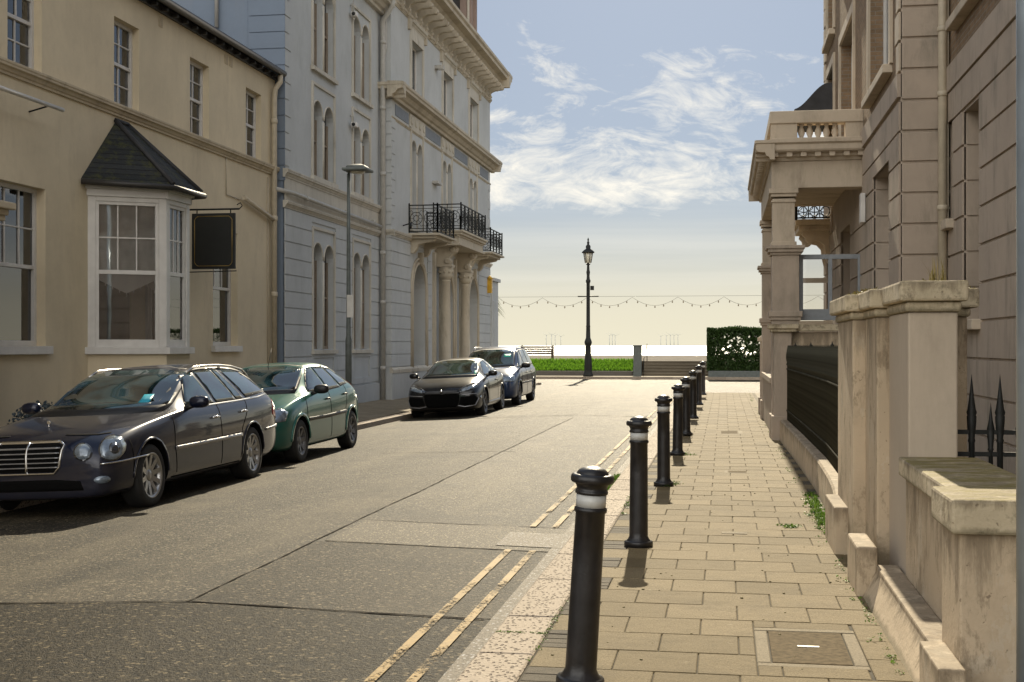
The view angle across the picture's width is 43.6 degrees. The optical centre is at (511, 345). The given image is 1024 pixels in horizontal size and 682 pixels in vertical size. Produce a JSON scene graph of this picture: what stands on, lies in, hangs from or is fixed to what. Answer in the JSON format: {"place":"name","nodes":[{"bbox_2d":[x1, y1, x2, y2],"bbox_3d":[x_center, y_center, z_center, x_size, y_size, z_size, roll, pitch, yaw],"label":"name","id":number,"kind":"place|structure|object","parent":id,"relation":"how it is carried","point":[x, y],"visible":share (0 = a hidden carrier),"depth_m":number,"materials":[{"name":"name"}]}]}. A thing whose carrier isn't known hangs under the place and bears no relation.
{"place":"outdoors","nodes":[
{"label":"outdoors","id":0,"kind":"place"},
{"bbox_2d":[0,0,286,426],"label":"cream house","id":1,"kind":"structure","parent":0,"point":[138,148],"depth_m":22.09,"materials":[{"name":"paint"}]},
{"bbox_2d":[0,200,15,220],"bbox_3d":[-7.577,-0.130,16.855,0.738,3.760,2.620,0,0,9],"label":"door hood","id":2,"kind":"object","parent":1,"relation":"attached to","point":[5,207],"depth_m":17.90,"materials":[{"name":"beige stone"}]},
{"bbox_2d":[7,0,33,68],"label":"window","id":3,"kind":"structure","parent":1,"relation":"in","point":[20,13],"depth_m":19.90,"materials":[{"name":"white paint"}]},
{"bbox_2d":[0,181,52,354],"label":"window","id":4,"kind":"structure","parent":1,"relation":"in","point":[18,232],"depth_m":19.83,"materials":[{"name":"white paint"}]},
{"bbox_2d":[0,85,64,112],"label":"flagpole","id":5,"kind":"object","parent":1,"relation":"attached to","point":[29,98],"visible":1,"depth_m":19.30,"materials":[{"name":"white metal"}]},
{"bbox_2d":[114,20,131,107],"bbox_3d":[-7.152,-5.040,23.069,0.190,1.540,0.980,0,0,9],"label":"window","id":6,"kind":"structure","parent":1,"relation":"in","point":[122,33],"depth_m":23.27,"materials":[{"name":"white paint"}]},
{"bbox_2d":[81,118,206,375],"bbox_3d":[-6.352,-1.082,22.671,1.466,5.863,2.962,0,0,9],"label":"bay window","id":7,"kind":"structure","parent":1,"relation":"in","point":[139,201],"depth_m":22.05,"materials":[{"name":"white paint"}]},
{"bbox_2d":[190,61,202,136],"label":"window","id":8,"kind":"structure","parent":1,"relation":"in","point":[196,71],"depth_m":26.50,"materials":[{"name":"white paint"}]},
{"bbox_2d":[190,202,242,272],"bbox_3d":[-5.926,-2.129,25.305,1.261,1.379,0.057,0,0,9],"label":"hanging sign","id":9,"kind":"object","parent":1,"relation":"attached to","point":[213,240],"visible":0.9,"depth_m":25.27,"materials":[{"name":"black wood"}]},
{"bbox_2d":[211,269,242,351],"bbox_3d":[-6.298,-1.165,27.610,0.430,2.610,1.560,0,0,9],"label":"window","id":10,"kind":"structure","parent":1,"relation":"in","point":[221,280],"depth_m":27.86,"materials":[{"name":"white paint"}]},
{"bbox_2d":[246,90,255,157],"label":"window","id":11,"kind":"structure","parent":1,"relation":"in","point":[250,98],"depth_m":29.57,"materials":[{"name":"white paint"}]},
{"bbox_2d":[0,393,672,619],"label":"road","id":12,"kind":"structure","parent":0,"point":[187,538],"depth_m":14.35,"materials":[{"name":"grey asphalt"}]},
{"bbox_2d":[0,364,276,509],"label":"parked car","id":13,"kind":"object","parent":12,"relation":"on","point":[140,436],"visible":1,"depth_m":15.03,"materials":[{"name":"black paint"}]},
{"bbox_2d":[2,601,483,619],"bbox_3d":[-3.379,1.788,8.671,6.501,0.195,0.069,0,0,10],"label":"road cross seam","id":14,"kind":"object","parent":12,"relation":"on","point":[242,604],"visible":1,"depth_m":8.40,"materials":[{"name":"black asphalt"}]},
{"bbox_2d":[0,602,489,681],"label":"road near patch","id":15,"kind":"structure","parent":12,"relation":"on","point":[136,642],"depth_m":7.37,"materials":[{"name":"grey asphalt"}]},
{"bbox_2d":[364,549,511,681],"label":"yellow line","id":16,"kind":"object","parent":15,"relation":"on","point":[414,638],"visible":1,"depth_m":8.00,"materials":[{"name":"paint"}]},
{"bbox_2d":[405,550,535,681],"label":"yellow line","id":17,"kind":"object","parent":15,"relation":"on","point":[450,639],"visible":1,"depth_m":8.08,"materials":[{"name":"paint"}]},
{"bbox_2d":[239,349,357,462],"bbox_3d":[-4.008,0.964,21.584,2.344,1.822,4.557,-3,0,9],"label":"parked car","id":18,"kind":"object","parent":12,"relation":"on","point":[314,403],"visible":0.52,"depth_m":20.94,"materials":[{"name":"green paint"}]},
{"bbox_2d":[194,541,547,618],"bbox_3d":[-0.850,1.721,9.618,2.140,0.049,2.660,0,0,9],"label":"road patch","id":19,"kind":"object","parent":12,"relation":"on","point":[399,579],"visible":0.88,"depth_m":9.37,"materials":[{"name":"grey asphalt"}]},
{"bbox_2d":[186,418,571,601],"bbox_3d":[-0.348,1.695,19.317,0.046,0.001,22.000,0,0,9],"label":"road seam","id":20,"kind":"object","parent":12,"relation":"on","point":[343,526],"visible":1,"depth_m":11.47,"materials":[{"name":"black asphalt"}]},
{"bbox_2d":[325,540,545,551],"bbox_3d":[-0.661,1.716,10.944,1.960,0.045,0.034,0,0,10],"label":"road patch seam","id":21,"kind":"object","parent":12,"relation":"on","point":[426,545],"visible":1,"depth_m":10.96,"materials":[{"name":"black asphalt"}]},
{"bbox_2d":[328,520,566,551],"bbox_3d":[-0.484,1.722,11.610,2.090,0.048,1.350,0,0,9],"label":"road repair patch","id":22,"kind":"object","parent":12,"relation":"on","point":[435,534],"visible":0.87,"depth_m":11.62,"materials":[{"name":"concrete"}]},
{"bbox_2d":[408,358,503,417],"bbox_3d":[-1.468,1.114,35.048,2.410,1.544,4.775,-3,0,8],"label":"parked car","id":23,"kind":"object","parent":12,"relation":"on","point":[462,384],"visible":0.99,"depth_m":33.30,"materials":[{"name":"grey paint"}]},
{"bbox_2d":[387,520,566,528],"bbox_3d":[-0.438,1.716,12.289,1.960,0.045,0.033,0,0,9],"label":"road patch edge","id":24,"kind":"object","parent":12,"relation":"on","point":[475,524],"visible":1,"depth_m":12.27,"materials":[{"name":"grey asphalt"}]},
{"bbox_2d":[468,346,535,404],"bbox_3d":[-0.498,0.935,40.736,2.489,1.811,5.086,-2,0,9],"label":"parked car","id":25,"kind":"object","parent":12,"relation":"on","point":[514,366],"visible":0.56,"depth_m":39.80,"materials":[{"name":"blue paint"}]},
{"bbox_2d":[496,532,571,547],"bbox_3d":[0.233,1.733,11.415,0.630,0.014,0.800,0,0,9],"label":"road cement patch","id":26,"kind":"object","parent":12,"relation":"on","point":[548,540],"visible":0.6,"depth_m":11.40,"materials":[{"name":"grey concrete"}]},
{"bbox_2d":[438,406,672,681],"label":"road gutter","id":27,"kind":"object","parent":12,"relation":"on","point":[457,668],"visible":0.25,"depth_m":8.25,"materials":[{"name":"beige concrete"}]},
{"bbox_2d":[531,410,655,525],"bbox_3d":[2.766,1.728,27.705,0.057,0.007,31.430,0,0,9],"label":"yellow line","id":28,"kind":"object","parent":12,"relation":"on","point":[542,516],"visible":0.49,"depth_m":15.11,"materials":[{"name":"paint"}]},
{"bbox_2d":[553,401,672,526],"bbox_3d":[2.973,1.731,27.671,0.057,0.004,31.430,0,0,9],"label":"yellow line","id":29,"kind":"object","parent":12,"relation":"on","point":[563,517],"visible":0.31,"depth_m":13.82,"materials":[{"name":"paint"}]},
{"bbox_2d":[172,0,512,402],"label":"grey building","id":30,"kind":"structure","parent":0,"point":[424,301],"depth_m":38.83,"materials":[{"name":"painted stucco"},{"name":"stone"},{"name":"glass"}]},
{"bbox_2d":[311,226,338,353],"bbox_3d":[-5.025,-1.415,33.582,0.350,3.270,2.080,0,0,9],"label":"window","id":31,"kind":"structure","parent":30,"relation":"in","point":[314,263],"depth_m":33.57,"materials":[{"name":"grey glass"}]},
{"bbox_2d":[311,80,338,188],"bbox_3d":[-5.025,-5.490,33.582,0.350,2.520,2.080,0,0,9],"label":"window","id":32,"kind":"structure","parent":30,"relation":"in","point":[313,122],"depth_m":33.53,"materials":[{"name":"grey glass"}]},
{"bbox_2d":[311,0,338,84],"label":"window","id":33,"kind":"structure","parent":30,"relation":"in","point":[324,73],"depth_m":33.57,"materials":[{"name":"grey glass"}]},
{"bbox_2d":[350,0,357,17],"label":"security camera","id":34,"kind":"object","parent":30,"relation":"attached to","point":[354,14],"visible":1,"depth_m":35.88,"materials":[{"name":"white paint"}]},
{"bbox_2d":[350,109,357,127],"bbox_3d":[-4.449,-6.385,35.932,0.220,0.530,0.255,0,0,9],"label":"security camera","id":35,"kind":"object","parent":30,"relation":"attached to","point":[354,124],"visible":1,"depth_m":35.85,"materials":[{"name":"white paint"}]},
{"bbox_2d":[351,106,373,202],"bbox_3d":[-4.445,-5.490,37.085,0.350,2.520,2.020,0,0,9],"label":"window","id":36,"kind":"structure","parent":30,"relation":"in","point":[353,192],"depth_m":37.12,"materials":[{"name":"grey stone"}]},
{"bbox_2d":[351,4,373,108],"bbox_3d":[-4.445,-8.340,37.085,0.350,2.620,2.020,0,0,9],"label":"window","id":37,"kind":"structure","parent":30,"relation":"in","point":[361,99],"depth_m":37.04,"materials":[{"name":"grey stone"}]},
{"bbox_2d":[352,237,373,352],"bbox_3d":[-4.445,-1.415,37.085,0.350,3.270,2.020,0,0,9],"label":"window","id":38,"kind":"structure","parent":30,"relation":"in","point":[369,350],"depth_m":37.07,"materials":[{"name":"grey stone"}]},
{"bbox_2d":[410,127,425,232],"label":"window","id":39,"kind":"structure","parent":30,"relation":"in","point":[422,147],"depth_m":42.38,"materials":[{"name":"grey stone"}]},
{"bbox_2d":[410,19,427,98],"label":"window","id":40,"kind":"structure","parent":30,"relation":"in","point":[418,34],"depth_m":42.86,"materials":[{"name":"white paint"}]},
{"bbox_2d":[410,253,427,372],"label":"arched window","id":41,"kind":"structure","parent":30,"relation":"in","point":[420,259],"depth_m":42.58,"materials":[{"name":"beige stone"}]},
{"bbox_2d":[432,181,441,185],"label":"floodlight bar","id":42,"kind":"object","parent":30,"relation":"attached to","point":[437,183],"visible":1,"depth_m":44.69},
{"bbox_2d":[435,65,444,70],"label":"floodlight","id":43,"kind":"object","parent":30,"relation":"attached to","point":[439,67],"visible":1,"depth_m":45.04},
{"bbox_2d":[439,274,454,360],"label":"door","id":44,"kind":"structure","parent":30,"relation":"in","point":[452,279],"depth_m":48.06,"materials":[{"name":"paint"}]},
{"bbox_2d":[441,149,454,229],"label":"window","id":45,"kind":"structure","parent":30,"relation":"in","point":[442,160],"depth_m":46.97,"materials":[{"name":"grey stone"}]},
{"bbox_2d":[442,52,457,121],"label":"window","id":46,"kind":"structure","parent":30,"relation":"in","point":[449,64],"depth_m":47.54,"materials":[{"name":"white paint"}]},
{"bbox_2d":[468,168,477,234],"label":"window","id":47,"kind":"structure","parent":30,"relation":"in","point":[469,178],"depth_m":51.89,"materials":[{"name":"grey stone"}]},
{"bbox_2d":[469,269,479,348],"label":"arched window","id":48,"kind":"structure","parent":30,"relation":"in","point":[474,274],"depth_m":52.80,"materials":[{"name":"beige stone"}]},
{"bbox_2d":[468,80,481,142],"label":"window","id":49,"kind":"structure","parent":30,"relation":"in","point":[474,92],"depth_m":52.49,"materials":[{"name":"white paint"}]},
{"bbox_2d":[487,276,492,292],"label":"wall lantern","id":50,"kind":"object","parent":30,"relation":"attached to","point":[489,284],"depth_m":54.90,"materials":[{"name":"yellow plastic"}]},
{"bbox_2d":[358,397,410,421],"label":"pavement","id":51,"kind":"structure","parent":0,"point":[369,410],"depth_m":34.79,"materials":[{"name":"grey concrete"}]},
{"bbox_2d":[7,400,52,423],"bbox_3d":[-6.707,1.262,18.239,0.902,0.977,1.070,0,0,9],"label":"shrub","id":52,"kind":"object","parent":51,"relation":"on","point":[44,405],"visible":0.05,"depth_m":18.10,"materials":[{"name":"green plant"}]},
{"bbox_2d":[342,164,373,384],"bbox_3d":[-3.578,-1.220,29.684,0.600,5.980,0.600,0,0,9],"label":"street light","id":53,"kind":"object","parent":51,"relation":"on","point":[358,169],"visible":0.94,"depth_m":29.68,"materials":[{"name":"grey metal"}]},
{"bbox_2d":[347,295,352,316],"bbox_3d":[-3.751,-0.910,29.649,0.150,0.520,0.015,0,0,9],"label":"parking sign","id":54,"kind":"object","parent":53,"relation":"attached to","point":[349,305],"visible":1,"depth_m":29.64,"materials":[{"name":"white metal"}]},
{"bbox_2d":[531,357,632,370],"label":"grass","id":55,"kind":"structure","parent":0,"point":[572,364],"depth_m":69.55,"materials":[{"name":"green plant"}]},
{"bbox_2d":[536,375,707,376],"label":"promenade footway","id":56,"kind":"structure","parent":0,"point":[631,376],"depth_m":66.68,"materials":[{"name":"grey concrete"}]},
{"bbox_2d":[521,345,553,358],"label":"bench","id":57,"kind":"object","parent":56,"relation":"on","point":[551,348],"visible":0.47,"depth_m":72.13,"materials":[{"name":"wood"}]},
{"bbox_2d":[536,371,632,375],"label":"verge wall","id":58,"kind":"structure","parent":56,"relation":"on","point":[581,373],"depth_m":68.52,"materials":[{"name":"stone"}]},
{"bbox_2d":[578,238,598,375],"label":"street lamp","id":59,"kind":"object","parent":56,"relation":"on","point":[587,252],"visible":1,"depth_m":67.05,"materials":[{"name":"black metal"}]},
{"bbox_2d":[500,295,823,308],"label":"festoon lights","id":60,"kind":"object","parent":59,"relation":"hanging from","point":[643,303],"visible":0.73,"depth_m":66.73,"materials":[{"name":"black rubber cable"},{"name":"glass"}]},
{"bbox_2d":[633,345,641,375],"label":"sea wall pier","id":61,"kind":"structure","parent":56,"relation":"on","point":[637,360],"depth_m":67.78,"materials":[{"name":"grey concrete"}]},
{"bbox_2d":[708,371,759,376],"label":"hedge wall","id":62,"kind":"structure","parent":56,"relation":"on","point":[733,373],"depth_m":65.62,"materials":[{"name":"grey concrete"}]},
{"bbox_2d":[706,325,761,370],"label":"clipped hedge","id":63,"kind":"object","parent":56,"relation":"on","point":[717,343],"visible":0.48,"depth_m":65.84,"materials":[{"name":"green plant"}]},
{"bbox_2d":[498,346,755,355],"bbox_3d":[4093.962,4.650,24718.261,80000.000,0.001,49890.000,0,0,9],"label":"sea","id":64,"kind":"structure","parent":0,"point":[650,350],"depth_m":1167.18,"materials":[{"name":"white liquid"}]},
{"bbox_2d":[529,355,749,372],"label":"shingle beach","id":65,"kind":"structure","parent":0,"point":[669,358],"depth_m":85.51,"materials":[{"name":"beige gravel"}]},
{"bbox_2d":[642,361,754,375],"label":"stone steps","id":66,"kind":"structure","parent":65,"relation":"on","point":[667,368],"depth_m":68.59,"materials":[{"name":"beige stone"}]},
{"bbox_2d":[643,344,646,375],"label":"handrail","id":67,"kind":"object","parent":66,"relation":"on","point":[643,360],"visible":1,"depth_m":67.86,"materials":[{"name":"white metal"}]},
{"bbox_2d":[535,379,759,393],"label":"seafront road","id":68,"kind":"structure","parent":0,"point":[629,386],"depth_m":54.50,"materials":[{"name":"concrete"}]},
{"bbox_2d":[536,376,759,379],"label":"promenade kerb","id":69,"kind":"structure","parent":68,"relation":"on","point":[660,378],"depth_m":65.75,"materials":[{"name":"stone"}]},
{"bbox_2d":[477,0,824,345],"label":"sky","id":70,"kind":"structure","parent":0,"point":[631,128],"materials":[{"name":"blue"}]},
{"bbox_2d":[518,393,919,681],"bbox_3d":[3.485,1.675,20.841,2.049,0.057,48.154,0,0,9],"label":"pavement","id":71,"kind":"structure","parent":0,"point":[714,645],"depth_m":9.10,"materials":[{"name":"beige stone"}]},
{"bbox_2d":[455,410,672,681],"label":"kerb","id":72,"kind":"structure","parent":71,"relation":"on","point":[501,656],"depth_m":7.80,"materials":[{"name":"stone"}]},
{"bbox_2d":[556,466,613,681],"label":"bollard","id":73,"kind":"object","parent":71,"relation":"on","point":[593,483],"visible":1,"depth_m":6.13,"materials":[{"name":"black metal"}]},
{"bbox_2d":[624,416,652,547],"bbox_3d":[1.043,1.115,10.523,0.236,1.069,0.236,0,0,-31],"label":"bollard","id":74,"kind":"object","parent":71,"relation":"on","point":[638,537],"visible":1,"depth_m":10.46,"materials":[{"name":"black metal"}]},
{"bbox_2d":[654,395,673,486],"bbox_3d":[1.784,1.115,15.057,0.236,1.069,0.236,0,0,19],"label":"bollard","id":75,"kind":"object","parent":71,"relation":"on","point":[663,441],"visible":1,"depth_m":14.99,"materials":[{"name":"black metal"}]},
{"bbox_2d":[520,398,824,681],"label":"pavement setts","id":76,"kind":"structure","parent":71,"relation":"on","point":[557,638],"depth_m":8.22,"materials":[{"name":"grey stone"}]},
{"bbox_2d":[670,384,684,455],"bbox_3d":[2.495,1.115,19.249,0.236,1.069,0.236,1,0,-21],"label":"bollard","id":77,"kind":"object","parent":71,"relation":"on","point":[677,445],"visible":0.99,"depth_m":19.18,"materials":[{"name":"black metal"}]},
{"bbox_2d":[680,377,692,435],"bbox_3d":[3.182,1.105,23.396,0.236,1.069,0.236,0,0,29],"label":"bollard","id":78,"kind":"object","parent":71,"relation":"on","point":[686,406],"visible":0.84,"depth_m":23.33,"materials":[{"name":"black metal"}]},
{"bbox_2d":[688,370,698,418],"bbox_3d":[4.010,1.085,28.325,0.236,1.069,0.236,0,0,-11],"label":"bollard","id":79,"kind":"object","parent":71,"relation":"on","point":[693,398],"visible":0.88,"depth_m":28.26,"materials":[{"name":"black metal"}]},
{"bbox_2d":[551,483,838,659],"bbox_3d":[1.666,1.646,10.403,1.743,0.007,10.853,0,0,9],"label":"grit","id":80,"kind":"object","parent":71,"relation":"on","point":[740,597],"visible":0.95,"depth_m":8.93,"materials":[{"name":"gravel"}]},
{"bbox_2d":[695,365,702,404],"bbox_3d":[4.986,1.056,34.144,0.236,1.069,0.236,0,0,39],"label":"bollard","id":81,"kind":"object","parent":71,"relation":"on","point":[699,383],"visible":0.88,"depth_m":34.08,"materials":[{"name":"black metal"}]},
{"bbox_2d":[496,395,904,673],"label":"weeds","id":82,"kind":"object","parent":71,"relation":"on","point":[815,503],"visible":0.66,"depth_m":12.23,"materials":[{"name":"green plant"}]},
{"bbox_2d":[700,361,706,394],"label":"bollard","id":83,"kind":"object","parent":71,"relation":"on","point":[702,363],"visible":0.79,"depth_m":40.49,"materials":[{"name":"black metal"}]},
{"bbox_2d":[705,392,746,392],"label":"kerb","id":84,"kind":"structure","parent":71,"relation":"on","point":[725,392],"depth_m":44.81,"materials":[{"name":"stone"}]},
{"bbox_2d":[721,431,742,433],"bbox_3d":[4.135,1.675,24.352,0.496,0.053,0.996,0,0,9],"label":"cover plate","id":85,"kind":"object","parent":71,"relation":"on","point":[731,432],"visible":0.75,"depth_m":24.23,"materials":[{"name":"grey metal"}]},
{"bbox_2d":[722,531,746,534],"bbox_3d":[1.953,1.652,11.242,0.220,0.016,0.120,0,0,9],"label":"metal plate","id":86,"kind":"object","parent":71,"relation":"on","point":[726,532],"visible":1,"depth_m":11.25,"materials":[{"name":"grey metal"}]},
{"bbox_2d":[724,470,749,473],"bbox_3d":[2.941,1.675,16.719,0.336,0.053,0.346,0,0,9],"label":"stopcock cover","id":87,"kind":"object","parent":71,"relation":"on","point":[735,471],"visible":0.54,"depth_m":16.74,"materials":[{"name":"grey metal"}]},
{"bbox_2d":[757,335,761,413],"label":"garden pier","id":88,"kind":"structure","parent":71,"relation":"on","point":[760,340],"depth_m":30.73,"materials":[{"name":"beige stone"}]},
{"bbox_2d":[767,324,837,439],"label":"boundary wall","id":89,"kind":"structure","parent":71,"relation":"on","point":[785,336],"depth_m":22.28,"materials":[{"name":"beige stone"}]},
{"bbox_2d":[780,342,837,507],"bbox_3d":[3.856,0.825,16.644,0.327,1.750,11.500,0,0,9],"label":"railing","id":90,"kind":"object","parent":71,"relation":"on","point":[809,433],"visible":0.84,"depth_m":16.02,"materials":[{"name":"metal"}]},
{"bbox_2d":[754,627,870,671],"bbox_3d":[1.621,1.673,6.999,0.566,0.057,0.896,0,0,9],"label":"manhole cover","id":91,"kind":"object","parent":71,"relation":"on","point":[813,648],"visible":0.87,"depth_m":6.96,"materials":[{"name":"metal"}]},
{"bbox_2d":[748,0,1015,474],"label":"beige building","id":92,"kind":"structure","parent":71,"relation":"on","point":[903,168],"depth_m":17.72,"materials":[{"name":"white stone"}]},
{"bbox_2d":[822,28,834,53],"bbox_3d":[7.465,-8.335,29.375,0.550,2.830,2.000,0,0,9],"label":"window sill","id":93,"kind":"structure","parent":92,"relation":"in","point":[831,31],"depth_m":29.14,"materials":[{"name":"beige stone"}]},
{"bbox_2d":[851,45,851,108],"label":"window","id":94,"kind":"structure","parent":92,"relation":"in","point":[851,45],"depth_m":26.86,"materials":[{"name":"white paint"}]},
{"bbox_2d":[861,0,891,108],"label":"window","id":95,"kind":"structure","parent":92,"relation":"in","point":[885,71],"depth_m":20.82,"materials":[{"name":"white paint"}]},
{"bbox_2d":[940,218,955,230],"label":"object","id":96,"kind":"structure","parent":92,"relation":"in","point":[946,224],"depth_m":17.10,"materials":[{"name":"beige stone"}]},
{"bbox_2d":[945,0,978,30],"bbox_3d":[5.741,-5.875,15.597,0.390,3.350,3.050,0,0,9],"label":"window sill","id":97,"kind":"structure","parent":92,"relation":"in","point":[962,10],"depth_m":16.34,"materials":[{"name":"beige stone"}]},
{"bbox_2d":[967,319,982,329],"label":"window","id":98,"kind":"structure","parent":92,"relation":"in","point":[972,324],"depth_m":15.31,"materials":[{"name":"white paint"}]},
{"bbox_2d":[847,533,965,681],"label":"wall plinth","id":99,"kind":"structure","parent":71,"relation":"on","point":[908,619],"depth_m":7.17,"materials":[{"name":"beige stone"}]},
{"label":"forecourt","id":100,"kind":"structure","parent":0,"visible":0},
{"bbox_2d":[825,280,978,575],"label":"gate pier","id":101,"kind":"structure","parent":100,"relation":"on","point":[902,368],"depth_m":8.91,"materials":[{"name":"beige stone"}]},
{"bbox_2d":[848,257,974,294],"bbox_3d":[2.965,-0.518,9.556,0.774,0.270,2.693,0,0,9],"label":"moss","id":102,"kind":"object","parent":101,"relation":"on","point":[934,275],"visible":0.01,"depth_m":8.89,"materials":[{"name":"green plant"}]},
{"bbox_2d":[899,457,1015,681],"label":"wall","id":103,"kind":"structure","parent":100,"relation":"on","point":[961,544],"depth_m":5.79,"materials":[{"name":"beige stone"}]},
{"bbox_2d":[958,374,1015,468],"bbox_3d":[3.613,0.865,8.018,1.628,1.370,0.063,0,0,9],"label":"spear fence","id":104,"kind":"object","parent":103,"relation":"on","point":[999,432],"visible":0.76,"depth_m":8.10,"materials":[{"name":"black metal"}]},
{"bbox_2d":[1016,0,1023,681],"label":"signpost","id":105,"kind":"object","parent":100,"relation":"on","point":[1019,340],"depth_m":4.99,"materials":[{"name":"grey metal"}]},
{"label":"left pavement bed","id":106,"kind":"structure","parent":0,"visible":0},
{"bbox_2d":[0,383,537,512],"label":"kerb","id":107,"kind":"structure","parent":106,"relation":"on","point":[369,423],"depth_m":30.03,"materials":[{"name":"concrete"}]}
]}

